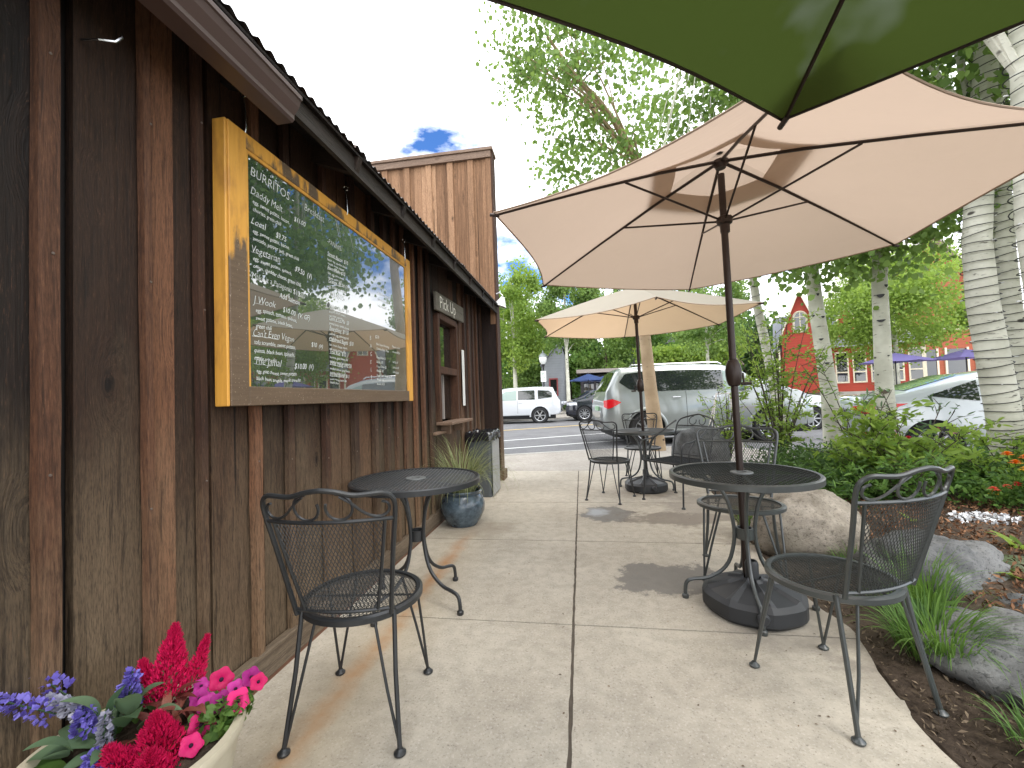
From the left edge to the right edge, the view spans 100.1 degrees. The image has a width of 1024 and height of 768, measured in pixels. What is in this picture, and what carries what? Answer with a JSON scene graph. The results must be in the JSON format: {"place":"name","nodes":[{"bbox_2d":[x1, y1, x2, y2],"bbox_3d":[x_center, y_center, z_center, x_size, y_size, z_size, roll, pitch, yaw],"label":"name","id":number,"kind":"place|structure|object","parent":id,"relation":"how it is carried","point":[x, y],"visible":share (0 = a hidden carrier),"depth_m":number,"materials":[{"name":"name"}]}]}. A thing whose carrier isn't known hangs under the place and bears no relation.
{"place":"outdoors","nodes":[
{"label":"outdoors","id":0,"kind":"place"},
{"bbox_2d":[556,412,569,416],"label":"pavement","id":1,"kind":"structure","parent":0,"point":[561,414],"depth_m":26.93,"materials":[{"name":"concrete"}]},
{"bbox_2d":[499,254,549,387],"bbox_3d":[0.018,-3.106,29.086,6.570,10.518,6.129,-2,-2,9],"label":"street tree","id":2,"kind":"object","parent":1,"relation":"on","point":[520,348],"visible":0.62,"depth_m":27.82,"materials":[{"name":"green plant"}]},
{"bbox_2d":[539,350,546,386],"bbox_3d":[1.905,-0.024,25.633,0.520,4.000,0.520,-2,-2,9],"label":"street lamp","id":3,"kind":"object","parent":1,"relation":"on","point":[542,357],"visible":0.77,"depth_m":25.55,"materials":[{"name":"white glass"}]},
{"bbox_2d":[540,343,566,411],"bbox_3d":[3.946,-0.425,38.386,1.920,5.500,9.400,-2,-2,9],"label":"grey house","id":4,"kind":"structure","parent":1,"relation":"on","point":[554,368],"depth_m":33.92,"materials":[{"name":"grey paint"}]},
{"bbox_2d":[549,378,557,395],"bbox_3d":[3.295,0.245,33.888,0.700,1.410,0.090,-2,-2,9],"label":"window","id":5,"kind":"structure","parent":4,"relation":"in","point":[553,382],"depth_m":33.87,"materials":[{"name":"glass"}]},
{"bbox_2d":[516,277,609,401],"bbox_3d":[3.163,-2.868,25.792,5.486,9.611,4.370,-2,-2,9],"label":"street tree","id":6,"kind":"object","parent":1,"relation":"on","point":[545,305],"visible":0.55,"depth_m":25.29,"materials":[{"name":"green plant"}]},
{"bbox_2d":[570,374,601,390],"bbox_3d":[5.821,0.619,32.483,2.772,2.900,2.772,-3,-2,32],"label":"cafe umbrella","id":7,"kind":"object","parent":1,"relation":"on","point":[587,377],"visible":0.9,"depth_m":31.92,"materials":[{"name":"blue fabric"}]},
{"bbox_2d":[672,280,755,363],"bbox_3d":[13.257,-3.832,28.910,5.971,11.052,6.224,-2,-2,9],"label":"street tree","id":8,"kind":"object","parent":1,"relation":"on","point":[706,334],"visible":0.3,"depth_m":28.27,"materials":[{"name":"green plant"}]},
{"bbox_2d":[773,289,931,395],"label":"red house","id":9,"kind":"structure","parent":1,"relation":"on","point":[850,381],"depth_m":36.12,"materials":[{"name":"red wood"}]},
{"bbox_2d":[834,352,849,382],"bbox_3d":[27.620,-1.372,35.878,0.900,2.620,0.068,-3,-2,33],"label":"window","id":10,"kind":"structure","parent":9,"relation":"in","point":[842,371],"depth_m":35.87,"materials":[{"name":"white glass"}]},
{"bbox_2d":[852,350,867,382],"bbox_3d":[28.582,-1.426,35.251,0.900,2.620,0.068,-3,-2,33],"label":"window","id":11,"kind":"structure","parent":9,"relation":"in","point":[859,376],"depth_m":35.26,"materials":[{"name":"white glass"}]},
{"bbox_2d":[892,348,904,380],"bbox_3d":[30.508,-1.533,33.996,0.900,2.620,0.068,-3,-2,33],"label":"window","id":12,"kind":"structure","parent":9,"relation":"in","point":[902,369],"depth_m":33.84,"materials":[{"name":"white glass"}]},
{"bbox_2d":[908,346,924,380],"bbox_3d":[31.470,-1.586,33.369,0.900,2.620,0.068,-3,-2,33],"label":"window","id":13,"kind":"structure","parent":9,"relation":"in","point":[915,371],"depth_m":33.37,"materials":[{"name":"grey glass"}]},
{"bbox_2d":[823,238,975,375],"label":"red hall","id":14,"kind":"structure","parent":1,"relation":"on","point":[940,367],"depth_m":33.74,"materials":[{"name":"orange"}]},
{"bbox_2d":[926,348,939,375],"bbox_3d":[32.762,-1.404,33.851,1.700,2.800,0.087,-2,-2,7],"label":"window","id":15,"kind":"structure","parent":14,"relation":"in","point":[933,368],"depth_m":33.80,"materials":[{"name":"grey glass"}]},
{"bbox_2d":[944,347,970,373],"bbox_3d":[34.893,-1.485,33.586,1.700,2.800,0.087,-2,-2,7],"label":"window","id":16,"kind":"structure","parent":14,"relation":"in","point":[951,366],"depth_m":33.60,"materials":[{"name":"grey glass"}]},
{"bbox_2d":[232,470,959,767],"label":"path","id":17,"kind":"structure","parent":0,"point":[484,694],"depth_m":1.86,"materials":[{"name":"concrete"}]},
{"bbox_2d":[0,621,267,767],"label":"flower planter","id":18,"kind":"object","parent":17,"relation":"on","point":[146,717],"visible":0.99,"depth_m":1.08,"materials":[{"name":"multicoloured ceramic"}]},
{"bbox_2d":[260,488,432,758],"bbox_3d":[-0.587,0.801,1.628,0.461,0.923,0.585,-2,-2,2],"label":"bistro chair","id":19,"kind":"object","parent":17,"relation":"on","point":[311,616],"visible":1,"depth_m":1.47,"materials":[{"name":"black metal"}]},
{"bbox_2d":[347,467,479,626],"bbox_3d":[-0.567,0.927,2.568,0.768,0.731,0.768,-3,-2,34],"label":"bistro table","id":20,"kind":"object","parent":17,"relation":"on","point":[442,486],"visible":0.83,"depth_m":2.51,"materials":[{"name":"black metal"}]},
{"bbox_2d":[421,428,525,527],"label":"potted grass","id":21,"kind":"object","parent":17,"relation":"on","point":[464,508],"depth_m":3.97,"materials":[{"name":"green plant"}]},
{"bbox_2d":[465,428,500,496],"bbox_3d":[-0.352,0.977,5.420,0.364,0.804,0.562,-2,-2,9],"label":"trash can","id":22,"kind":"object","parent":17,"relation":"on","point":[485,486],"visible":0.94,"depth_m":5.19,"materials":[{"name":"grey metal"}]},
{"bbox_2d":[566,471,578,767],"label":"path joint dirt","id":23,"kind":"structure","parent":17,"relation":"on","point":[569,758],"depth_m":1.89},
{"bbox_2d":[579,420,635,504],"bbox_3d":[1.087,0.851,4.891,0.461,0.923,0.585,-3,-2,37],"label":"bistro chair","id":24,"kind":"object","parent":17,"relation":"on","point":[609,459],"visible":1,"depth_m":4.76,"materials":[{"name":"black metal"}]},
{"bbox_2d":[621,412,661,477],"bbox_3d":[1.834,0.864,6.050,0.507,0.923,0.585,-2,-2,11],"label":"bistro chair","id":25,"kind":"object","parent":17,"relation":"on","point":[635,448],"visible":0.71,"depth_m":6.19,"materials":[{"name":"black metal"}]},
{"bbox_2d":[614,428,676,493],"bbox_3d":[1.672,0.943,5.379,0.768,0.731,0.768,-3,-2,29],"label":"bistro table","id":26,"kind":"object","parent":17,"relation":"on","point":[634,432],"visible":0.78,"depth_m":5.32,"materials":[{"name":"metal"}]},
{"bbox_2d":[625,469,667,493],"bbox_3d":[1.652,1.177,5.295,0.500,0.255,0.500,-1,-2,-37],"label":"umbrella base","id":27,"kind":"object","parent":17,"relation":"on","point":[654,485],"visible":0.88,"depth_m":5.13,"materials":[{"name":"black plastic"}]},
{"bbox_2d":[534,290,763,468],"bbox_3d":[1.558,-0.034,5.265,2.403,2.530,2.752,-2,-2,9],"label":"patio umbrella","id":28,"kind":"object","parent":27,"relation":"on","point":[629,313],"visible":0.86,"depth_m":5.51,"materials":[{"name":"fabric"}]},
{"bbox_2d":[640,413,716,509],"bbox_3d":[1.875,0.812,4.762,0.686,0.938,0.588,-1,-2,-30],"label":"iron armchair","id":29,"kind":"object","parent":17,"relation":"on","point":[673,460],"visible":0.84,"depth_m":4.83,"materials":[{"name":"black metal"}]},
{"bbox_2d":[695,424,787,580],"bbox_3d":[1.521,0.760,2.868,0.530,0.942,0.585,-3,-2,26],"label":"bistro chair","id":30,"kind":"object","parent":17,"relation":"on","point":[773,511],"visible":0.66,"depth_m":2.94,"materials":[{"name":"metal"}]},
{"bbox_2d":[669,462,825,636],"bbox_3d":[1.304,0.858,2.401,0.768,0.731,0.768,-3,-2,17],"label":"bistro table","id":31,"kind":"object","parent":17,"relation":"on","point":[747,533],"visible":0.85,"depth_m":2.35,"materials":[{"name":"metal"}]},
{"bbox_2d":[486,0,1023,129],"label":"patio umbrella","id":32,"kind":"object","parent":17,"relation":"on","point":[783,61],"visible":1,"depth_m":1.10,"materials":[{"name":"green fabric"}]},
{"bbox_2d":[702,559,809,630],"bbox_3d":[1.314,1.092,2.342,0.500,0.255,0.500,-1,-2,-14],"label":"umbrella base","id":33,"kind":"object","parent":17,"relation":"on","point":[728,596],"visible":0.77,"depth_m":2.20,"materials":[{"name":"black plastic"}]},
{"bbox_2d":[490,72,1023,576],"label":"patio umbrella","id":34,"kind":"object","parent":33,"relation":"on","point":[738,192],"visible":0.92,"depth_m":2.48,"materials":[{"name":"beige fabric"}]},
{"bbox_2d":[749,465,954,746],"bbox_3d":[1.289,0.738,1.653,0.461,0.923,0.585,-1,-2,-16],"label":"bistro chair","id":35,"kind":"object","parent":17,"relation":"on","point":[898,588],"visible":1,"depth_m":1.50,"materials":[{"name":"metal"}]},
{"bbox_2d":[222,0,1023,355],"label":"sky","id":36,"kind":"structure","parent":0,"point":[400,78],"materials":[{"name":"white"}]},
{"bbox_2d":[504,447,771,470],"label":"pavement","id":37,"kind":"structure","parent":0,"point":[567,461],"depth_m":7.88,"materials":[{"name":"concrete"}]},
{"bbox_2d":[0,0,507,767],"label":"cafe building","id":38,"kind":"structure","parent":37,"relation":"on","point":[140,474],"depth_m":1.45,"materials":[{"name":"brown wood"}]},
{"bbox_2d":[80,33,122,42],"bbox_3d":[-1.225,-1.042,1.280,0.099,0.056,0.030,-1,-2,-29],"label":"wall hook","id":39,"kind":"object","parent":38,"relation":"attached to","point":[118,39],"depth_m":1.27,"materials":[{"name":"metal"}]},
{"bbox_2d":[240,92,246,132],"bbox_3d":[-1.122,-1.156,1.797,0.031,0.207,0.013,-2,-2,9],"label":"hanging hook","id":40,"kind":"object","parent":38,"relation":"hanging from","point":[245,113],"visible":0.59,"depth_m":1.79,"materials":[{"name":"metal"}]},
{"bbox_2d":[212,117,412,406],"bbox_3d":[-0.996,-0.459,2.590,0.062,1.145,1.849,-2,-2,9],"label":"menu board","id":41,"kind":"object","parent":38,"relation":"attached to","point":[312,299],"visible":1,"depth_m":2.09,"materials":[{"name":"green"}]},
{"bbox_2d":[433,291,463,322],"bbox_3d":[-0.676,-0.824,4.691,0.030,0.215,1.005,-2,-2,9],"label":"pick up sign","id":42,"kind":"object","parent":38,"relation":"attached to","point":[446,306],"visible":1,"depth_m":4.56,"materials":[{"name":"grey wood"}]},
{"bbox_2d":[433,312,472,435],"bbox_3d":[-0.681,-0.108,4.550,0.270,1.240,0.960,-2,-2,9],"label":"window","id":43,"kind":"structure","parent":38,"relation":"in","point":[445,330],"depth_m":4.71,"materials":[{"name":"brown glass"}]},
{"bbox_2d":[461,350,465,405],"bbox_3d":[-0.586,-0.075,5.188,0.007,0.670,0.090,-2,-2,9],"label":"notice strip","id":44,"kind":"object","parent":38,"relation":"attached to","point":[463,381],"visible":1,"depth_m":5.17,"materials":[{"name":"white paper"}]},
{"bbox_2d":[496,292,505,307],"bbox_3d":[-0.178,-1.236,6.324,0.178,0.242,0.190,-2,-2,9],"label":"wall light","id":45,"kind":"object","parent":38,"relation":"attached to","point":[501,302],"visible":0.93,"depth_m":6.28,"materials":[{"name":"white metal"}]},
{"bbox_2d":[474,1,692,450],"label":"street tree","id":46,"kind":"object","parent":37,"relation":"on","point":[592,101],"visible":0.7,"depth_m":8.71,"materials":[{"name":"green plant"}]},
{"bbox_2d":[595,60,790,457],"bbox_3d":[3.547,-2.939,7.067,4.325,8.520,3.820,-2,-2,9],"label":"aspen tree","id":47,"kind":"object","parent":37,"relation":"on","point":[672,127],"visible":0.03,"depth_m":7.12,"materials":[{"name":"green plant"}]},
{"bbox_2d":[671,428,730,472],"bbox_3d":[2.884,1.103,6.545,0.810,0.891,0.645,-2,-2,9],"label":"armchair","id":48,"kind":"object","parent":37,"relation":"on","point":[716,437],"visible":0.29,"depth_m":6.32,"materials":[{"name":"black metal"}]},
{"bbox_2d":[709,393,744,451],"bbox_3d":[4.179,0.760,8.527,0.661,1.164,0.424,-2,-2,9],"label":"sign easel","id":49,"kind":"object","parent":37,"relation":"on","point":[714,410],"visible":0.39,"depth_m":8.41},
{"bbox_2d":[503,417,987,457],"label":"road","id":50,"kind":"structure","parent":0,"point":[539,432],"depth_m":12.89,"materials":[{"name":"grey asphalt"}]},
{"bbox_2d":[502,387,560,422],"bbox_3d":[0.042,1.135,22.420,4.820,1.917,2.260,-2,-2,1],"label":"parked car","id":51,"kind":"object","parent":50,"relation":"on","point":[538,404],"visible":0.62,"depth_m":21.49,"materials":[{"name":"white paint"}]},
{"bbox_2d":[503,416,592,421],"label":"kerb","id":52,"kind":"structure","parent":50,"relation":"on","point":[532,420],"depth_m":24.06,"materials":[{"name":"concrete"}]},
{"bbox_2d":[562,390,595,420],"bbox_3d":[5.152,1.056,23.042,4.750,1.767,2.240,-2,-2,-1],"label":"parked car","id":53,"kind":"object","parent":50,"relation":"on","point":[579,409],"visible":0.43,"depth_m":22.12,"materials":[{"name":"black paint"}]},
{"bbox_2d":[592,361,813,444],"bbox_3d":[5.003,0.511,11.756,5.360,2.125,2.370,-2,-2,1],"label":"parked car","id":54,"kind":"object","parent":50,"relation":"on","point":[679,387],"visible":0.48,"depth_m":10.81,"materials":[{"name":"silver metal"}]},
{"bbox_2d":[756,379,821,429],"bbox_3d":[7.904,0.674,14.254,4.900,1.767,2.190,-2,-2,1],"label":"parked car","id":55,"kind":"object","parent":50,"relation":"on","point":[817,422],"visible":0.05,"depth_m":13.33,"materials":[{"name":"grey paint"}]},
{"bbox_2d":[798,234,969,384],"bbox_3d":[23.284,-3.985,26.039,9.358,10.498,10.031,-3,-2,19],"label":"street tree","id":56,"kind":"object","parent":50,"relation":"on","point":[859,298],"visible":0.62,"depth_m":24.59,"materials":[{"name":"green plant"}]},
{"bbox_2d":[860,352,935,384],"bbox_3d":[21.444,-0.269,23.916,3.141,3.050,3.141,-1,-2,-13],"label":"cafe umbrella","id":57,"kind":"object","parent":50,"relation":"on","point":[899,358],"visible":0.73,"depth_m":23.48,"materials":[{"name":"purple fabric"}]},
{"bbox_2d":[839,370,985,447],"bbox_3d":[8.418,0.528,7.213,4.800,1.562,2.170,-3,-2,23],"label":"parked car","id":58,"kind":"object","parent":50,"relation":"on","point":[962,389],"visible":0.33,"depth_m":6.95,"materials":[{"name":"silver metal"}]},
{"bbox_2d":[929,348,974,371],"bbox_3d":[25.745,-0.455,24.242,3.326,3.150,3.326,-3,-2,32],"label":"cafe umbrella","id":59,"kind":"object","parent":50,"relation":"on","point":[962,355],"visible":0.62,"depth_m":24.18,"materials":[{"name":"purple fabric"}]},
{"bbox_2d":[711,465,1023,767],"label":"garden soil","id":60,"kind":"structure","parent":0,"point":[896,669],"depth_m":1.71,"materials":[{"name":"brown soil"}]},
{"bbox_2d":[697,381,752,457],"bbox_3d":[3.220,0.571,6.430,0.877,1.271,0.704,-2,-2,9],"label":"tall shrub","id":61,"kind":"object","parent":60,"relation":"on","point":[728,431],"visible":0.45,"depth_m":6.36,"materials":[{"name":"green plant"}]},
{"bbox_2d":[749,493,777,509],"bbox_3d":[2.696,1.172,4.162,0.709,0.304,0.532,-1,-2,-14],"label":"boulder","id":62,"kind":"object","parent":60,"relation":"on","point":[758,495],"visible":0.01,"depth_m":4.16,"materials":[{"name":"beige stone"}]},
{"bbox_2d":[727,307,848,461],"bbox_3d":[3.706,-0.004,6.030,1.453,2.358,1.248,-2,-2,9],"label":"tall shrub","id":63,"kind":"object","parent":60,"relation":"on","point":[763,373],"visible":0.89,"depth_m":5.98,"materials":[{"name":"green plant"}]},
{"bbox_2d":[750,489,869,563],"bbox_3d":[2.179,1.069,3.176,0.779,0.578,0.646,-2,-2,9],"label":"boulder","id":64,"kind":"object","parent":60,"relation":"on","point":[817,521],"visible":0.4,"depth_m":2.97,"materials":[{"name":"beige stone"}]},
{"bbox_2d":[663,72,960,449],"bbox_3d":[4.286,-3.267,6.289,3.750,8.961,3.922,-3,-2,24],"label":"aspen tree","id":65,"kind":"object","parent":60,"relation":"on","point":[813,282],"visible":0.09,"depth_m":6.18,"materials":[{"name":"green plant"}]},
{"bbox_2d":[824,539,856,557],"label":"grass tuft","id":66,"kind":"object","parent":60,"relation":"on","point":[843,556],"visible":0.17,"depth_m":2.83,"materials":[{"name":"green plant"}]},
{"bbox_2d":[785,355,923,449],"bbox_3d":[4.283,0.362,5.284,1.504,1.438,0.838,-2,-2,9],"label":"bare shrub","id":67,"kind":"object","parent":60,"relation":"on","point":[822,393],"visible":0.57,"depth_m":5.33,"materials":[{"name":"green plant"}]},
{"bbox_2d":[717,469,1023,767],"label":"soil litter","id":68,"kind":"object","parent":60,"relation":"on","point":[960,716],"visible":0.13,"depth_m":1.57,"materials":[{"name":"brown soil"}]},
{"bbox_2d":[729,432,1023,510],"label":"ground cover","id":69,"kind":"object","parent":60,"relation":"on","point":[802,454],"visible":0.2,"depth_m":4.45,"materials":[{"name":"green plant"}]},
{"bbox_2d":[825,447,958,500],"bbox_3d":[3.462,0.826,3.856,0.927,0.560,0.876,-2,-2,9],"label":"leafy shrub","id":70,"kind":"object","parent":60,"relation":"on","point":[909,489],"visible":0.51,"depth_m":3.71,"materials":[{"name":"green plant"}]},
{"bbox_2d":[801,55,1012,437],"bbox_3d":[5.179,-3.557,6.031,3.716,9.457,3.322,-2,-2,9],"label":"aspen tree","id":71,"kind":"object","parent":60,"relation":"on","point":[883,362],"visible":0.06,"depth_m":5.79,"materials":[{"name":"white plant"}]},
{"bbox_2d":[803,391,1012,500],"bbox_3d":[3.598,0.571,4.041,1.355,1.026,1.177,-2,-2,9],"label":"leafy shrub","id":72,"kind":"object","parent":60,"relation":"on","point":[882,446],"visible":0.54,"depth_m":4.01,"materials":[{"name":"green plant"}]},
{"bbox_2d":[841,534,996,612],"bbox_3d":[2.090,0.974,2.204,0.615,0.356,0.624,-1,-2,-32],"label":"grass tuft","id":73,"kind":"object","parent":60,"relation":"on","point":[920,585],"visible":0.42,"depth_m":2.14,"materials":[{"name":"green plant"}]},
{"bbox_2d":[860,388,982,442],"bbox_3d":[4.003,0.548,4.199,0.928,1.075,0.532,-2,-2,9],"label":"bare shrub","id":74,"kind":"object","parent":60,"relation":"on","point":[930,421],"visible":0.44,"depth_m":4.24,"materials":[{"name":"green plant"}]},
{"bbox_2d":[892,597,966,621],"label":"weed","id":75,"kind":"object","parent":60,"relation":"on","point":[920,608],"visible":0.18,"depth_m":2.06,"materials":[{"name":"green plant"}]},
{"bbox_2d":[853,528,1014,600],"bbox_3d":[2.435,1.131,2.503,0.800,0.488,0.590,-2,-2,1],"label":"boulder","id":76,"kind":"object","parent":60,"relation":"on","point":[988,558],"visible":0.21,"depth_m":2.35,"materials":[{"name":"grey stone"}]},
{"bbox_2d":[844,496,1023,611],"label":"wood mulch","id":77,"kind":"object","parent":60,"relation":"on","point":[1017,572],"visible":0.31,"depth_m":2.99,"materials":[{"name":"brown wood"}]},
{"bbox_2d":[845,567,1023,682],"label":"grass tuft","id":78,"kind":"object","parent":60,"relation":"on","point":[929,630],"visible":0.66,"depth_m":1.84,"materials":[{"name":"green plant"}]},
{"bbox_2d":[902,606,1023,709],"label":"boulder","id":79,"kind":"object","parent":60,"relation":"on","point":[982,674],"visible":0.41,"depth_m":1.69,"materials":[{"name":"grey stone"}]},
{"bbox_2d":[907,41,1023,461],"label":"aspen tree","id":80,"kind":"object","parent":60,"relation":"on","point":[990,401],"visible":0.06,"depth_m":4.22,"materials":[{"name":"white plant"}]},
{"bbox_2d":[954,45,1023,457],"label":"light string","id":81,"kind":"object","parent":80,"relation":"attached to","point":[993,239],"visible":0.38,"depth_m":4.21,"materials":[{"name":"black metal"}]},
{"bbox_2d":[921,31,1023,413],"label":"aspen tree","id":82,"kind":"object","parent":60,"relation":"on","point":[1011,283],"visible":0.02,"depth_m":4.84,"materials":[{"name":"white plant"}]},
{"bbox_2d":[993,100,1023,405],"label":"light string","id":83,"kind":"object","parent":82,"relation":"attached to","point":[1010,270],"visible":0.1,"depth_m":4.82,"materials":[{"name":"white metal"}]},
{"bbox_2d":[925,466,1023,515],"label":"ground cover","id":84,"kind":"object","parent":60,"relation":"on","point":[997,484],"visible":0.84,"depth_m":3.54,"materials":[{"name":"green plant"}]},
{"bbox_2d":[939,24,1023,292],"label":"aspen tree","id":85,"kind":"object","parent":60,"relation":"on","point":[1004,51],"visible":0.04,"depth_m":3.19,"materials":[{"name":"white plant"}]},
{"bbox_2d":[1001,25,1023,318],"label":"light string","id":86,"kind":"object","parent":85,"relation":"attached to","point":[1006,96],"visible":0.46,"depth_m":3.20,"materials":[{"name":"white metal"}]},
{"bbox_2d":[946,510,1022,524],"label":"white gravel","id":87,"kind":"structure","parent":60,"relation":"on","point":[968,518],"depth_m":3.20,"materials":[{"name":"white gravel"}]},
{"bbox_2d":[946,418,1023,483],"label":"leafy shrub","id":88,"kind":"object","parent":60,"relation":"on","point":[976,442],"visible":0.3,"depth_m":4.03,"materials":[{"name":"green plant"}]},
{"bbox_2d":[966,673,1023,754],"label":"grass tuft","id":89,"kind":"object","parent":60,"relation":"on","point":[1018,718],"visible":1,"depth_m":1.43,"materials":[{"name":"green plant"}]},
{"bbox_2d":[987,529,1023,548],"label":"weed","id":90,"kind":"object","parent":60,"relation":"on","point":[1009,540],"visible":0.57,"depth_m":2.68,"materials":[{"name":"green plant"}]},
{"bbox_2d":[997,593,1023,607],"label":"boulder","id":91,"kind":"object","parent":60,"relation":"on","point":[1010,596],"visible":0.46,"depth_m":2.12,"materials":[{"name":"grey stone"}]},
{"bbox_2d":[1003,555,1023,571],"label":"plant","id":92,"kind":"object","parent":60,"relation":"on","point":[1009,562],"visible":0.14,"depth_m":2.47,"materials":[{"name":"plant"}]},
{"bbox_3d":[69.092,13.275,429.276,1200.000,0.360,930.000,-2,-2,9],"label":"ground","id":93,"kind":"structure","parent":0,"visible":0},
{"bbox_2d":[498,272,522,381],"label":"leafy tree","id":94,"kind":"object","parent":93,"relation":"on","point":[503,365],"visible":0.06,"depth_m":36.58,"materials":[{"name":"green plant"}]},
{"bbox_2d":[501,301,569,388],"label":"leafy tree","id":95,"kind":"object","parent":93,"relation":"on","point":[529,375],"visible":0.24,"depth_m":37.77,"materials":[{"name":"green plant"}]},
{"bbox_2d":[550,301,604,398],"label":"leafy tree","id":96,"kind":"object","parent":93,"relation":"on","point":[572,365],"visible":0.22,"depth_m":40.48,"materials":[{"name":"green plant"}]},
{"bbox_2d":[576,367,630,393],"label":"dark pavilion","id":97,"kind":"structure","parent":93,"relation":"on","point":[593,385],"depth_m":36.35,"materials":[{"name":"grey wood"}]},
{"bbox_2d":[584,382,593,391],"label":"window","id":98,"kind":"structure","parent":97,"relation":"in","point":[591,384],"depth_m":36.40,"materials":[{"name":"grey glass"}]},
{"bbox_2d":[566,289,664,385],"bbox_3d":[9.139,-3.662,40.672,9.412,11.770,8.277,-3,-2,30],"label":"leafy tree","id":99,"kind":"object","parent":93,"relation":"on","point":[603,364],"visible":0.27,"depth_m":39.72,"materials":[{"name":"green plant"}]},
{"bbox_2d":[600,289,681,367],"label":"leafy tree","id":100,"kind":"object","parent":93,"relation":"on","point":[659,338],"visible":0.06,"depth_m":41.51,"materials":[{"name":"green plant"}]},
{"bbox_2d":[502,306,782,397],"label":"woods","id":101,"kind":"object","parent":93,"relation":"on","point":[748,365],"visible":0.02,"depth_m":67.04,"materials":[{"name":"green plant"}]},
{"bbox_2d":[504,446,809,458],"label":"kerb","id":102,"kind":"structure","parent":93,"relation":"on","point":[599,449],"depth_m":9.27,"materials":[{"name":"concrete"}]},
{"bbox_2d":[631,340,742,370],"bbox_3d":[14.869,-0.979,37.183,8.814,5.787,3.393,-2,-2,9],"label":"hedge","id":103,"kind":"object","parent":93,"relation":"on","point":[670,353],"visible":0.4,"depth_m":36.54,"materials":[{"name":"green plant"}]},
{"bbox_2d":[671,314,756,367],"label":"leafy tree","id":104,"kind":"object","parent":93,"relation":"on","point":[747,315],"visible":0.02,"depth_m":43.68,"materials":[{"name":"green plant"}]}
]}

